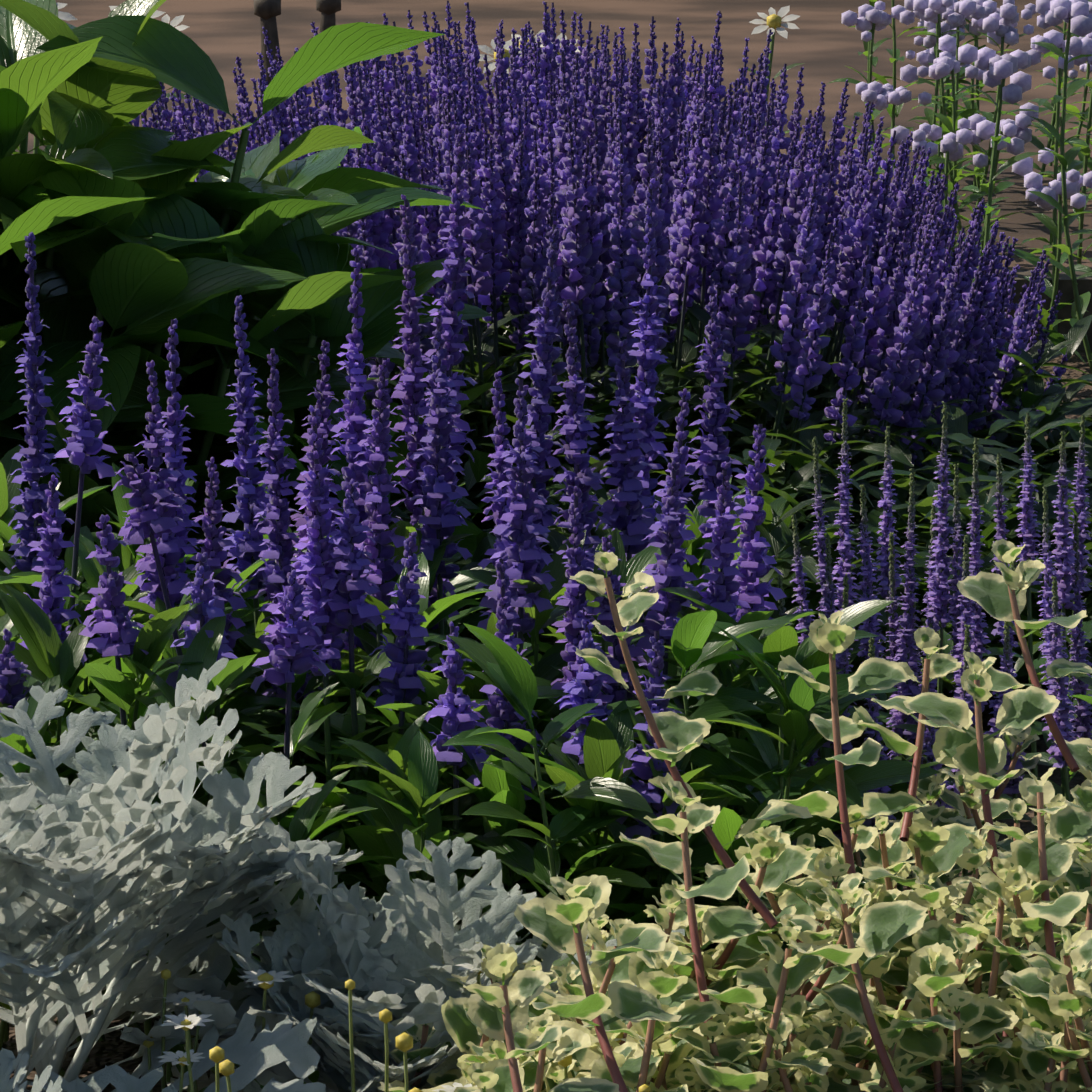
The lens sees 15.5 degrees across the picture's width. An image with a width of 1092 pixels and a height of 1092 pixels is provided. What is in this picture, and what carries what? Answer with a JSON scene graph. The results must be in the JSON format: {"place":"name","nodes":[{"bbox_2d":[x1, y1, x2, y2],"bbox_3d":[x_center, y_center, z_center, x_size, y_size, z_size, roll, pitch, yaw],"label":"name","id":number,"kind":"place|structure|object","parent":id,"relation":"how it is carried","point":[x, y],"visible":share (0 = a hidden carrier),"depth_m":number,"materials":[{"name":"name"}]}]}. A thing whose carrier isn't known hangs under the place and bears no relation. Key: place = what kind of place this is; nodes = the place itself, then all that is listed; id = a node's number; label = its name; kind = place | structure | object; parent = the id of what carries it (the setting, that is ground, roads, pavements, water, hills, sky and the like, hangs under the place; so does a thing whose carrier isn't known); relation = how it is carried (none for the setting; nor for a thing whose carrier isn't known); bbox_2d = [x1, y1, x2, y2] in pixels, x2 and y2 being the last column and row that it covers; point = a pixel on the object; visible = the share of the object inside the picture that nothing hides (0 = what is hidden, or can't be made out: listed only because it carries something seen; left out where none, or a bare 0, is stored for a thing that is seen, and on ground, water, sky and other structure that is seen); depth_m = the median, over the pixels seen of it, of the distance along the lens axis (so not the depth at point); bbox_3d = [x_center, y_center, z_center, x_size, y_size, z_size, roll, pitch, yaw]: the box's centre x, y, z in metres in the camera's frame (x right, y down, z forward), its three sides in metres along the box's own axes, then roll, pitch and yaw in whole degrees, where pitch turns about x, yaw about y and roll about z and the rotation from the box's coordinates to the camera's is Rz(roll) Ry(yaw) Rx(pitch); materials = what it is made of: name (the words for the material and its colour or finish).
{"place":"outdoors","nodes":[
{"label":"outdoors","id":0,"kind":"place"},
{"bbox_2d":[0,350,1091,1091],"bbox_3d":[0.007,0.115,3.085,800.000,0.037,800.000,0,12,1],"label":"ground","id":1,"kind":"structure","parent":0,"point":[112,1048],"depth_m":2.74,"materials":[{"name":"soil"}]},
{"bbox_2d":[0,1047,208,1091],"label":"dusty miller","id":2,"kind":"object","parent":1,"relation":"on","point":[119,1078],"visible":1,"depth_m":1.89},
{"bbox_2d":[0,658,407,1091],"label":"dusty miller","id":3,"kind":"object","parent":1,"relation":"on","point":[108,881],"visible":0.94,"depth_m":1.99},
{"bbox_2d":[0,0,516,718],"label":"leaf shrub","id":4,"kind":"object","parent":1,"relation":"on","point":[142,238],"visible":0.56,"depth_m":2.80,"materials":[{"name":"green plant"}]},
{"bbox_2d":[143,963,665,1091],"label":"daisies","id":5,"kind":"object","parent":1,"relation":"on","point":[181,1058],"visible":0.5,"depth_m":1.87,"materials":[{"name":"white plant"}]},
{"bbox_2d":[154,829,712,1091],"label":"dusty miller","id":6,"kind":"object","parent":1,"relation":"on","point":[404,943],"visible":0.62,"depth_m":2.01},
{"bbox_2d":[0,124,939,1083],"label":"salvia","id":7,"kind":"object","parent":1,"relation":"on","point":[542,776],"visible":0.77,"depth_m":2.27,"materials":[{"name":"purple plant"}]},
{"bbox_2d":[128,1,1091,716],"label":"salvia","id":8,"kind":"object","parent":1,"relation":"on","point":[872,311],"visible":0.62,"depth_m":3.33,"materials":[{"name":"purple plant"}]},
{"bbox_2d":[377,539,1091,1091],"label":"variegated foliage plant","id":9,"kind":"object","parent":1,"relation":"on","point":[929,979],"visible":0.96,"depth_m":1.83,"materials":[{"name":"green plant"}]},
{"bbox_2d":[777,398,1091,905],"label":"veronica clump","id":10,"kind":"object","parent":1,"relation":"on","point":[1071,563],"visible":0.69,"depth_m":2.53,"materials":[{"name":"purple plant"}]},
{"bbox_2d":[12,0,1091,349],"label":"gravel path","id":11,"kind":"structure","parent":0,"point":[824,44],"depth_m":8.58,"materials":[{"name":"brown gravel"}]},
{"bbox_2d":[253,0,340,108],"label":"garden stakes","id":12,"kind":"object","parent":11,"relation":"on","point":[267,12],"visible":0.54,"depth_m":5.96,"materials":[{"name":"black metal"}]},
{"bbox_2d":[17,2,803,153],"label":"white flowers","id":13,"kind":"object","parent":11,"relation":"on","point":[774,20],"visible":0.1,"depth_m":4.96,"materials":[{"name":"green plant"}]},
{"bbox_2d":[827,0,1091,373],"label":"flowers","id":14,"kind":"object","parent":11,"relation":"on","point":[944,56],"visible":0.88,"depth_m":4.69,"materials":[{"name":"purple plant"}]}
]}

